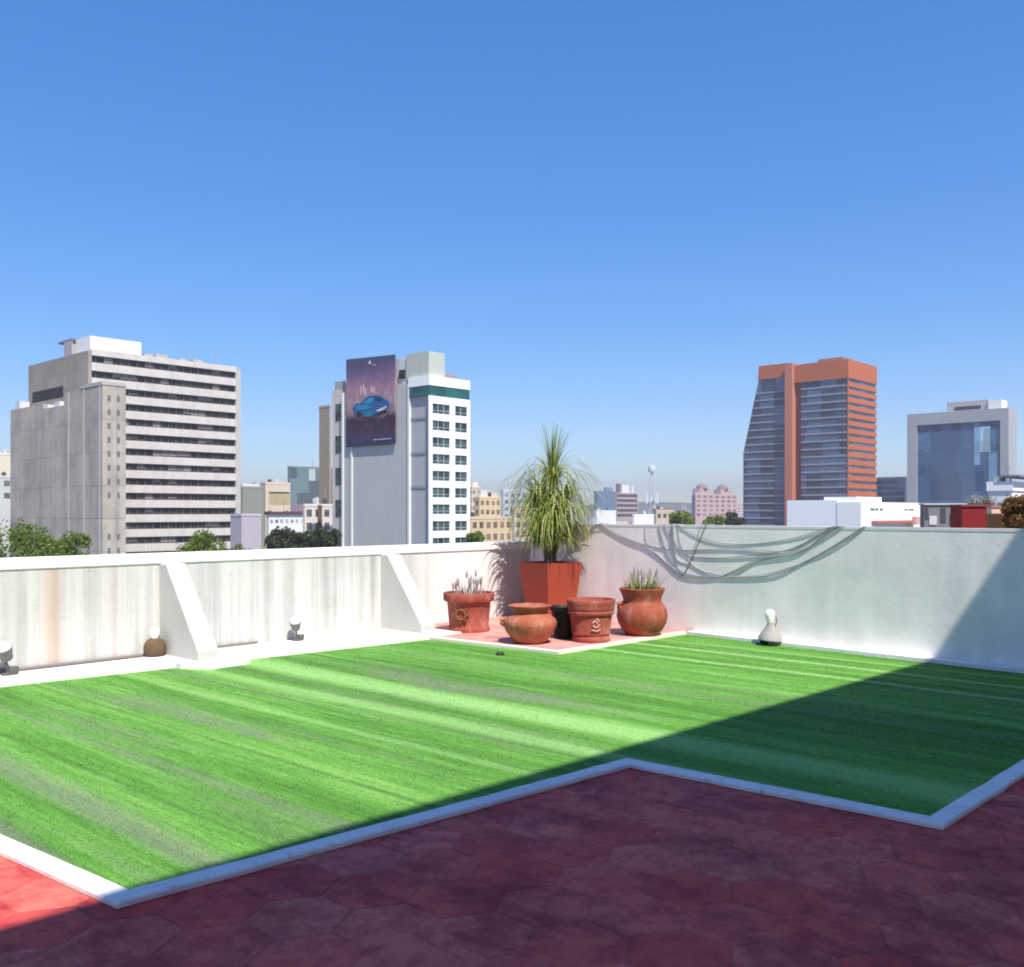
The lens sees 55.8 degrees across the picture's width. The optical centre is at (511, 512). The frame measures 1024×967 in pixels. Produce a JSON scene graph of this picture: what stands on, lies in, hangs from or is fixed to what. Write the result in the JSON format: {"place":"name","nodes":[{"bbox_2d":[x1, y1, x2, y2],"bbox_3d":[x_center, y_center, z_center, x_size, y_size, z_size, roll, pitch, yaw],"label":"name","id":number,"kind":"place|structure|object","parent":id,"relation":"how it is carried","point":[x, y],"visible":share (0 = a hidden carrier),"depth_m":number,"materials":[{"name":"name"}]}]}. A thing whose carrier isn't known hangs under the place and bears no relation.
{"place":"outdoors","nodes":[
{"label":"outdoors","id":0,"kind":"place"},
{"bbox_2d":[0,472,9,557],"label":"apartment building","id":1,"kind":"structure","parent":0,"point":[4,497],"depth_m":266.85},
{"bbox_2d":[4,480,9,485],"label":"window","id":2,"kind":"structure","parent":1,"relation":"in","point":[6,483],"depth_m":266.97,"materials":[{"name":"grey glass"}]},
{"bbox_2d":[4,493,9,497],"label":"window","id":3,"kind":"structure","parent":1,"relation":"in","point":[6,495],"depth_m":267.06,"materials":[{"name":"grey glass"}]},
{"bbox_2d":[0,449,9,475],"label":"apartment building","id":4,"kind":"structure","parent":0,"point":[5,461],"depth_m":305.19,"materials":[{"name":"paint"}]},
{"bbox_2d":[10,336,240,556],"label":"office block","id":5,"kind":"structure","parent":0,"point":[117,446],"depth_m":240.59,"materials":[{"name":"grey concrete"}]},
{"bbox_2d":[230,513,261,549],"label":"apartment building","id":6,"kind":"structure","parent":0,"point":[245,529],"depth_m":213.79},
{"bbox_2d":[241,479,263,548],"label":"apartment building","id":7,"kind":"structure","parent":0,"point":[252,497],"depth_m":333.48,"materials":[{"name":"concrete"}]},
{"bbox_2d":[260,479,289,548],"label":"apartment building","id":8,"kind":"structure","parent":0,"point":[276,493],"depth_m":342.98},
{"bbox_2d":[264,500,302,548],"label":"apartment building","id":9,"kind":"structure","parent":0,"point":[291,520],"depth_m":273.73,"materials":[{"name":"paint"}]},
{"bbox_2d":[287,458,331,511],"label":"office block","id":10,"kind":"structure","parent":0,"point":[303,481],"depth_m":394.52,"materials":[{"name":"glass"}]},
{"bbox_2d":[302,489,331,546],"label":"apartment building","id":11,"kind":"structure","parent":0,"point":[316,514],"depth_m":234.74,"materials":[{"name":"paint"}]},
{"bbox_2d":[307,509,311,515],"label":"window","id":12,"kind":"structure","parent":11,"relation":"in","point":[309,511],"depth_m":232.96,"materials":[{"name":"grey glass"}]},
{"bbox_2d":[307,523,311,529],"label":"window","id":13,"kind":"structure","parent":11,"relation":"in","point":[309,525],"depth_m":232.96,"materials":[{"name":"grey glass"}]},
{"bbox_2d":[324,509,328,515],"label":"window","id":14,"kind":"structure","parent":11,"relation":"in","point":[326,511],"depth_m":236.63,"materials":[{"name":"grey glass"}]},
{"bbox_2d":[319,405,331,503],"bbox_3d":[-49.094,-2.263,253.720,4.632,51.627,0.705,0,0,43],"label":"apartment block","id":15,"kind":"structure","parent":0,"point":[324,447],"depth_m":253.31,"materials":[{"name":"beige concrete"}]},
{"bbox_2d":[332,351,469,546],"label":"office building","id":16,"kind":"structure","parent":0,"point":[411,486],"depth_m":198.04,"materials":[{"name":"white concrete"}]},
{"bbox_2d":[335,404,340,420],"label":"rear window","id":17,"kind":"structure","parent":16,"relation":"in","point":[337,406],"depth_m":213.55,"materials":[{"name":"green glass"}]},
{"bbox_2d":[335,436,340,452],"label":"rear window","id":18,"kind":"structure","parent":16,"relation":"in","point":[337,438],"depth_m":213.55,"materials":[{"name":"green glass"}]},
{"bbox_2d":[335,468,340,484],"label":"rear window","id":19,"kind":"structure","parent":16,"relation":"in","point":[337,470],"depth_m":213.55,"materials":[{"name":"green glass"}]},
{"bbox_2d":[335,500,340,516],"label":"rear window","id":20,"kind":"structure","parent":16,"relation":"in","point":[337,502],"depth_m":213.55,"materials":[{"name":"green glass"}]},
{"bbox_2d":[335,536,340,546],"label":"rear window","id":21,"kind":"structure","parent":16,"relation":"in","point":[339,540],"depth_m":213.16,"materials":[{"name":"green glass"}]},
{"bbox_2d":[346,354,395,446],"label":"billboard","id":22,"kind":"object","parent":16,"relation":"attached to","point":[370,401],"visible":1,"depth_m":203.99,"materials":[{"name":"paper"}]},
{"bbox_2d":[433,404,448,414],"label":"window","id":23,"kind":"structure","parent":16,"relation":"in","point":[437,408],"depth_m":194.55,"materials":[{"name":"green glass"}]},
{"bbox_2d":[433,420,448,430],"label":"window","id":24,"kind":"structure","parent":16,"relation":"in","point":[437,425],"depth_m":194.74,"materials":[{"name":"green glass"}]},
{"bbox_2d":[433,437,448,447],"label":"window","id":25,"kind":"structure","parent":16,"relation":"in","point":[437,442],"depth_m":194.60,"materials":[{"name":"green glass"}]},
{"bbox_2d":[433,454,448,463],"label":"window","id":26,"kind":"structure","parent":16,"relation":"in","point":[437,458],"depth_m":194.55,"materials":[{"name":"green glass"}]},
{"bbox_2d":[433,471,448,480],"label":"window","id":27,"kind":"structure","parent":16,"relation":"in","point":[437,475],"depth_m":194.74,"materials":[{"name":"green glass"}]},
{"bbox_2d":[433,488,448,496],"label":"window","id":28,"kind":"structure","parent":16,"relation":"in","point":[437,492],"depth_m":194.60,"materials":[{"name":"green glass"}]},
{"bbox_2d":[433,504,448,513],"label":"window","id":29,"kind":"structure","parent":16,"relation":"in","point":[437,508],"depth_m":194.55,"materials":[{"name":"green glass"}]},
{"bbox_2d":[433,521,448,530],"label":"window","id":30,"kind":"structure","parent":16,"relation":"in","point":[437,525],"depth_m":194.65,"materials":[{"name":"green glass"}]},
{"bbox_2d":[433,538,448,543],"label":"window","id":31,"kind":"structure","parent":16,"relation":"in","point":[435,540],"depth_m":194.55,"materials":[{"name":"green glass"}]},
{"bbox_2d":[455,422,465,432],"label":"window","id":32,"kind":"structure","parent":16,"relation":"in","point":[459,427],"depth_m":198.59,"materials":[{"name":"green glass"}]},
{"bbox_2d":[455,439,465,448],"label":"window","id":33,"kind":"structure","parent":16,"relation":"in","point":[459,443],"depth_m":198.59,"materials":[{"name":"green glass"}]},
{"bbox_2d":[455,488,465,497],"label":"window","id":34,"kind":"structure","parent":16,"relation":"in","point":[459,492],"depth_m":198.59,"materials":[{"name":"green glass"}]},
{"bbox_2d":[455,505,465,513],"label":"window","id":35,"kind":"structure","parent":16,"relation":"in","point":[459,509],"depth_m":198.59,"materials":[{"name":"green glass"}]},
{"bbox_2d":[455,537,465,542],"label":"window","id":36,"kind":"structure","parent":16,"relation":"in","point":[457,539],"depth_m":198.59,"materials":[{"name":"green glass"}]},
{"bbox_2d":[455,406,466,415],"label":"window","id":37,"kind":"structure","parent":16,"relation":"in","point":[459,411],"depth_m":198.59,"materials":[{"name":"green glass"}]},
{"bbox_2d":[455,455,466,464],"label":"window","id":38,"kind":"structure","parent":16,"relation":"in","point":[459,460],"depth_m":198.59,"materials":[{"name":"green glass"}]},
{"bbox_2d":[455,472,466,480],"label":"window","id":39,"kind":"structure","parent":16,"relation":"in","point":[459,476],"depth_m":198.59,"materials":[{"name":"green glass"}]},
{"bbox_2d":[455,521,466,529],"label":"window","id":40,"kind":"structure","parent":16,"relation":"in","point":[459,525],"depth_m":198.59,"materials":[{"name":"green glass"}]},
{"bbox_2d":[470,482,480,511],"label":"apartment building","id":41,"kind":"structure","parent":0,"point":[474,487],"depth_m":370.57,"materials":[{"name":"white concrete"}]},
{"bbox_2d":[474,489,500,516],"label":"apartment building","id":42,"kind":"structure","parent":0,"point":[484,505],"depth_m":322.68,"materials":[{"name":"concrete"}]},
{"bbox_2d":[470,512,511,541],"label":"apartment building","id":43,"kind":"structure","parent":0,"point":[488,527],"depth_m":245.62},
{"bbox_2d":[0,768,1023,966],"bbox_3d":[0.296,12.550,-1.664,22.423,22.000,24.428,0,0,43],"label":"terrace floor","id":44,"kind":"structure","parent":0,"point":[630,867],"depth_m":3.89,"materials":[{"name":"tile"}]},
{"bbox_2d":[0,541,529,669],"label":"parapet wall","id":45,"kind":"structure","parent":44,"relation":"on","point":[197,608],"depth_m":10.68,"materials":[{"name":"white paint"}]},
{"bbox_2d":[0,641,257,672],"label":"conduit","id":46,"kind":"object","parent":45,"relation":"attached to","point":[88,661],"visible":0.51,"depth_m":9.55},
{"bbox_2d":[0,634,1023,888],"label":"turf","id":47,"kind":"structure","parent":44,"relation":"on","point":[358,686],"depth_m":6.65,"materials":[{"name":"green plastic"}]},
{"bbox_2d":[495,652,504,655],"bbox_3d":[-0.128,1.511,10.357,0.100,0.034,0.100,0,0,0],"label":"drain cap","id":48,"kind":"object","parent":47,"relation":"on","point":[500,653],"visible":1,"depth_m":10.32,"materials":[{"name":"grey metal"}]},
{"bbox_2d":[0,758,1023,908],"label":"turf kerb","id":49,"kind":"structure","parent":44,"relation":"on","point":[110,893],"depth_m":4.77,"materials":[{"name":"white paint"}]},
{"bbox_2d":[0,630,1023,686],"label":"wall kerb","id":50,"kind":"structure","parent":44,"relation":"on","point":[260,650],"depth_m":10.22,"materials":[{"name":"white paint"}]},
{"bbox_2d":[0,642,18,675],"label":"garden spotlight","id":51,"kind":"object","parent":50,"relation":"on","point":[6,652],"visible":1,"depth_m":8.82,"materials":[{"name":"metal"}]},
{"bbox_2d":[143,627,165,656],"bbox_3d":[-3.678,1.332,9.949,0.223,0.316,0.223,0,0,42],"label":"garden spotlight","id":52,"kind":"object","parent":50,"relation":"on","point":[154,645],"visible":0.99,"depth_m":9.88,"materials":[{"name":"metal"}]},
{"bbox_2d":[289,617,303,640],"bbox_3d":[-2.502,1.349,11.217,0.135,0.282,0.180,0,0,19],"label":"garden spotlight","id":53,"kind":"object","parent":50,"relation":"on","point":[295,623],"visible":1,"depth_m":11.18,"materials":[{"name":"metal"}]},
{"bbox_2d":[758,609,781,641],"bbox_3d":[2.975,1.303,11.136,0.275,0.374,0.275,0,0,-43],"label":"garden spotlight","id":54,"kind":"object","parent":50,"relation":"on","point":[769,633],"visible":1,"depth_m":11.08,"materials":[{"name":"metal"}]},
{"bbox_2d":[429,631,685,654],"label":"patio kerb","id":55,"kind":"structure","parent":44,"relation":"on","point":[570,650],"depth_m":11.05,"materials":[{"name":"paint"}]},
{"bbox_2d":[435,615,689,649],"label":"patio floor","id":56,"kind":"structure","parent":44,"relation":"on","point":[497,633],"depth_m":11.65,"materials":[{"name":"tile"}]},
{"bbox_2d":[443,570,494,632],"bbox_3d":[-0.551,1.111,12.222,0.672,0.769,0.650,0,0,29],"label":"flower pot","id":57,"kind":"object","parent":56,"relation":"on","point":[468,608],"visible":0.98,"depth_m":12.00,"materials":[{"name":"ceramic"}]},
{"bbox_2d":[498,603,556,644],"bbox_3d":[0.206,1.278,11.097,0.619,0.435,0.619,0,0,-41],"label":"clay bowl","id":58,"kind":"object","parent":56,"relation":"on","point":[529,623],"visible":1,"depth_m":10.89,"materials":[{"name":"ceramic"}]},
{"bbox_2d":[491,422,613,614],"bbox_3d":[0.558,0.090,13.533,1.608,2.809,1.622,0,0,-38],"label":"potted palm","id":59,"kind":"object","parent":56,"relation":"on","point":[550,579],"visible":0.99,"depth_m":13.35,"materials":[{"name":"plant"}]},
{"bbox_2d":[549,605,572,638],"bbox_3d":[0.630,1.305,11.512,0.376,0.380,0.376,0,0,0],"label":"nursery pot","id":60,"kind":"object","parent":56,"relation":"on","point":[560,614],"visible":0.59,"depth_m":11.38,"materials":[{"name":"black plastic"}]},
{"bbox_2d":[566,597,615,642],"bbox_3d":[0.919,1.250,11.245,0.574,0.490,0.574,0,0,0],"label":"flower pot","id":61,"kind":"object","parent":56,"relation":"on","point":[590,617],"visible":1,"depth_m":11.04,"materials":[{"name":"ceramic"}]},
{"bbox_2d":[617,563,667,636],"bbox_3d":[1.620,1.046,11.860,0.708,0.898,0.683,0,0,-36],"label":"flower pot","id":62,"kind":"object","parent":56,"relation":"on","point":[641,610],"visible":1,"depth_m":11.62,"materials":[{"name":"ceramic"}]},
{"bbox_2d":[530,523,1023,665],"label":"parapet wall","id":63,"kind":"structure","parent":44,"relation":"on","point":[954,593],"depth_m":10.76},
{"bbox_2d":[645,524,700,576],"bbox_3d":[2.217,0.490,12.605,0.409,0.675,0.914,0,0,-43],"label":"cable","id":64,"kind":"object","parent":63,"relation":"hanging from","point":[664,563],"visible":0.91,"depth_m":12.44,"materials":[{"name":"grey rubber"}]},
{"bbox_2d":[671,524,714,574],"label":"cable","id":65,"kind":"object","parent":63,"relation":"hanging from","point":[694,551],"visible":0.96,"depth_m":12.29,"materials":[{"name":"grey rubber"}]},
{"bbox_2d":[599,523,838,577],"bbox_3d":[2.566,0.485,12.219,0.415,0.677,3.574,0,0,-43],"label":"cable","id":66,"kind":"object","parent":63,"relation":"hanging from","point":[729,572],"visible":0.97,"depth_m":11.89,"materials":[{"name":"grey rubber"}]},
{"bbox_2d":[614,526,835,551],"bbox_3d":[2.560,0.403,12.230,0.412,0.507,3.551,0,0,-43],"label":"cable","id":67,"kind":"object","parent":63,"relation":"hanging from","point":[728,548],"visible":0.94,"depth_m":11.78,"materials":[{"name":"grey rubber"}]},
{"bbox_2d":[663,524,842,558],"bbox_3d":[2.960,0.403,11.794,0.412,0.507,2.491,0,0,-43],"label":"cable","id":68,"kind":"object","parent":63,"relation":"hanging from","point":[747,555],"visible":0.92,"depth_m":11.61,"materials":[{"name":"grey rubber"}]},
{"bbox_2d":[676,524,833,544],"bbox_3d":[2.999,0.405,11.753,0.410,0.506,2.213,0,0,-43],"label":"cable","id":69,"kind":"object","parent":63,"relation":"hanging from","point":[756,543],"visible":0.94,"depth_m":11.61,"materials":[{"name":"grey rubber"}]},
{"bbox_2d":[673,524,851,575],"bbox_3d":[3.026,0.475,11.725,0.412,0.649,2.377,0,0,-43],"label":"cable","id":70,"kind":"object","parent":63,"relation":"hanging from","point":[760,560],"visible":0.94,"depth_m":11.54,"materials":[{"name":"grey rubber"}]},
{"bbox_2d":[658,524,871,576],"bbox_3d":[3.025,0.478,11.721,0.414,0.660,2.847,0,0,-43],"label":"cable","id":71,"kind":"object","parent":63,"relation":"hanging from","point":[765,575],"visible":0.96,"depth_m":11.45,"materials":[{"name":"grey rubber"}]},
{"bbox_2d":[677,524,873,575],"bbox_3d":[3.138,0.469,11.604,0.410,0.632,2.566,0,0,-43],"label":"cable","id":72,"kind":"object","parent":63,"relation":"hanging from","point":[770,572],"visible":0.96,"depth_m":11.36,"materials":[{"name":"grey rubber"}]},
{"bbox_2d":[0,0,1023,505],"label":"sky","id":73,"kind":"structure","parent":0,"point":[604,218],"materials":[{"name":"blue"}]},
{"bbox_2d":[500,480,527,515],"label":"apartment building","id":74,"kind":"structure","parent":0,"point":[504,502],"depth_m":422.35,"materials":[{"name":"concrete"}]},
{"bbox_2d":[510,504,534,540],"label":"apartment building","id":75,"kind":"structure","parent":0,"point":[516,524],"depth_m":300.99,"materials":[{"name":"concrete"}]},
{"bbox_2d":[594,487,614,509],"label":"office tower","id":76,"kind":"structure","parent":0,"point":[608,494],"depth_m":909.16,"materials":[{"name":"blue glass"}]},
{"bbox_2d":[594,505,615,523],"bbox_3d":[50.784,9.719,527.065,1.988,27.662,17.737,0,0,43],"label":"shed","id":77,"kind":"structure","parent":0,"point":[611,518],"depth_m":525.84,"materials":[{"name":"metal"}]},
{"bbox_2d":[570,502,691,518],"bbox_3d":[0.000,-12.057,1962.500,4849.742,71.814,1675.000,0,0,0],"label":"hills","id":78,"kind":"structure","parent":0,"point":[643,506],"depth_m":2477.60,"materials":[{"name":"grey"}]},
{"bbox_2d":[632,503,653,523],"bbox_3d":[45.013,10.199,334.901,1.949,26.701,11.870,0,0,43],"label":"shed","id":79,"kind":"structure","parent":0,"point":[643,518],"depth_m":334.39,"materials":[{"name":"metal"}]},
{"bbox_2d":[653,506,673,524],"bbox_3d":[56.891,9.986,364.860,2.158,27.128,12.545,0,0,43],"label":"house","id":80,"kind":"structure","parent":0,"point":[661,515],"depth_m":362.81,"materials":[{"name":"paint"}]},
{"bbox_2d":[737,503,742,517],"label":"apartment building","id":81,"kind":"structure","parent":0,"point":[740,509],"depth_m":1027.67,"materials":[{"name":"white concrete"}]},
{"bbox_2d":[743,357,876,525],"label":"office tower","id":82,"kind":"structure","parent":0,"point":[812,433],"depth_m":414.99,"materials":[{"name":"orange glass"}]},
{"bbox_2d":[787,497,919,527],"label":"building","id":83,"kind":"structure","parent":0,"point":[852,511],"depth_m":87.86,"materials":[{"name":"white"}]},
{"bbox_2d":[876,477,906,502],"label":"office block","id":84,"kind":"structure","parent":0,"point":[891,489],"depth_m":464.07,"materials":[{"name":"grey glass"}]},
{"bbox_2d":[918,503,966,527],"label":"rooftop wall","id":85,"kind":"structure","parent":0,"point":[934,515],"depth_m":30.00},
{"bbox_2d":[907,399,1015,503],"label":"office building","id":86,"kind":"structure","parent":0,"point":[960,452],"depth_m":341.46,"materials":[{"name":"blue glass"}]},
{"bbox_2d":[917,429,999,502],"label":"window frame","id":87,"kind":"structure","parent":86,"relation":"in","point":[962,441],"depth_m":341.87,"materials":[{"name":"metal"}]},
{"bbox_2d":[918,420,999,432],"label":"soffit window","id":88,"kind":"structure","parent":86,"relation":"in","point":[968,426],"depth_m":342.62,"materials":[{"name":"blue glass"}]},
{"bbox_2d":[949,493,1003,527],"bbox_3d":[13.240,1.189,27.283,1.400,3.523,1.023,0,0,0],"label":"building","id":89,"kind":"structure","parent":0,"point":[972,514],"depth_m":27.00,"materials":[{"name":"red paint"}]},
{"bbox_2d":[985,506,1000,519],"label":"brick pillar","id":90,"kind":"structure","parent":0,"point":[993,509],"depth_m":26.00,"materials":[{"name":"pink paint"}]},
{"bbox_2d":[985,513,1008,528],"bbox_3d":[13.295,1.488,25.400,1.297,2.924,0.860,0,0,0],"label":"rooftop planter","id":91,"kind":"object","parent":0,"point":[994,520],"visible":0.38,"depth_m":25.38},
{"bbox_2d":[986,465,1023,507],"bbox_3d":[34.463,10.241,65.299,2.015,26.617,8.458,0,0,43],"label":"house","id":92,"kind":"structure","parent":0,"point":[1000,487],"depth_m":62.51,"materials":[{"name":"concrete"}]},
{"bbox_2d":[1000,494,1023,528],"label":"dry bush","id":93,"kind":"object","parent":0,"point":[1012,510],"visible":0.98,"depth_m":23.94,"materials":[{"name":"brown plant"}]},
{"bbox_3d":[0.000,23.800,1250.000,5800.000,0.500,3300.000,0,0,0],"label":"ground","id":94,"kind":"structure","parent":0,"visible":0},
{"bbox_2d":[0,517,65,557],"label":"street tree","id":95,"kind":"object","parent":94,"relation":"on","point":[45,545],"visible":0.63,"depth_m":87.33,"materials":[{"name":"green plant"}]},
{"bbox_2d":[55,530,92,555],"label":"street tree","id":96,"kind":"object","parent":94,"relation":"on","point":[78,539],"visible":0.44,"depth_m":95.50,"materials":[{"name":"green plant"}]},
{"bbox_2d":[176,527,226,551],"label":"street tree","id":97,"kind":"object","parent":94,"relation":"on","point":[203,541],"visible":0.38,"depth_m":104.36,"materials":[{"name":"green plant"}]},
{"bbox_2d":[230,543,252,549],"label":"street tree","id":98,"kind":"object","parent":94,"relation":"on","point":[238,547],"visible":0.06,"depth_m":149.89,"materials":[{"name":"green plant"}]},
{"bbox_2d":[264,525,296,548],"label":"street tree","id":99,"kind":"object","parent":94,"relation":"on","point":[276,538],"visible":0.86,"depth_m":158.89,"materials":[{"name":"green plant"}]},
{"bbox_2d":[284,528,319,548],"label":"street tree","id":100,"kind":"object","parent":94,"relation":"on","point":[302,539],"visible":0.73,"depth_m":148.53,"materials":[{"name":"green plant"}]},
{"bbox_2d":[313,527,342,546],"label":"street tree","id":101,"kind":"object","parent":94,"relation":"on","point":[323,538],"visible":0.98,"depth_m":138.93,"materials":[{"name":"green plant"}]},
{"bbox_2d":[464,531,485,542],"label":"street tree","id":102,"kind":"object","parent":94,"relation":"on","point":[477,536],"visible":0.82,"depth_m":159.26,"materials":[{"name":"green plant"}]},
{"bbox_2d":[614,484,637,523],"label":"office block","id":103,"kind":"structure","parent":94,"relation":"on","point":[625,504],"depth_m":828.85,"materials":[{"name":"white concrete"}]},
{"bbox_2d":[529,505,742,525],"bbox_3d":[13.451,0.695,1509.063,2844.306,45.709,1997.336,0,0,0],"label":"distant city","id":104,"kind":"object","parent":94,"relation":"on","point":[680,507],"visible":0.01,"depth_m":1615.34},
{"bbox_2d":[646,465,657,513],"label":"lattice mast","id":105,"kind":"object","parent":94,"relation":"on","point":[651,469],"visible":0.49,"depth_m":519.50,"materials":[{"name":"white metal"}]},
{"bbox_2d":[668,510,695,524],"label":"street tree","id":106,"kind":"object","parent":94,"relation":"on","point":[682,517],"visible":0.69,"depth_m":208.79,"materials":[{"name":"green plant"}]},
{"bbox_2d":[702,514,724,524],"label":"street tree","id":107,"kind":"object","parent":94,"relation":"on","point":[718,520],"visible":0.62,"depth_m":259.17,"materials":[{"name":"green plant"}]},
{"bbox_2d":[692,484,736,524],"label":"apartment building","id":108,"kind":"structure","parent":94,"relation":"on","point":[722,500],"depth_m":716.02,"materials":[{"name":"pink concrete"}]},
{"bbox_2d":[724,511,745,525],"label":"street tree","id":109,"kind":"object","parent":94,"relation":"on","point":[732,518],"visible":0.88,"depth_m":278.39,"materials":[{"name":"green plant"}]}
]}

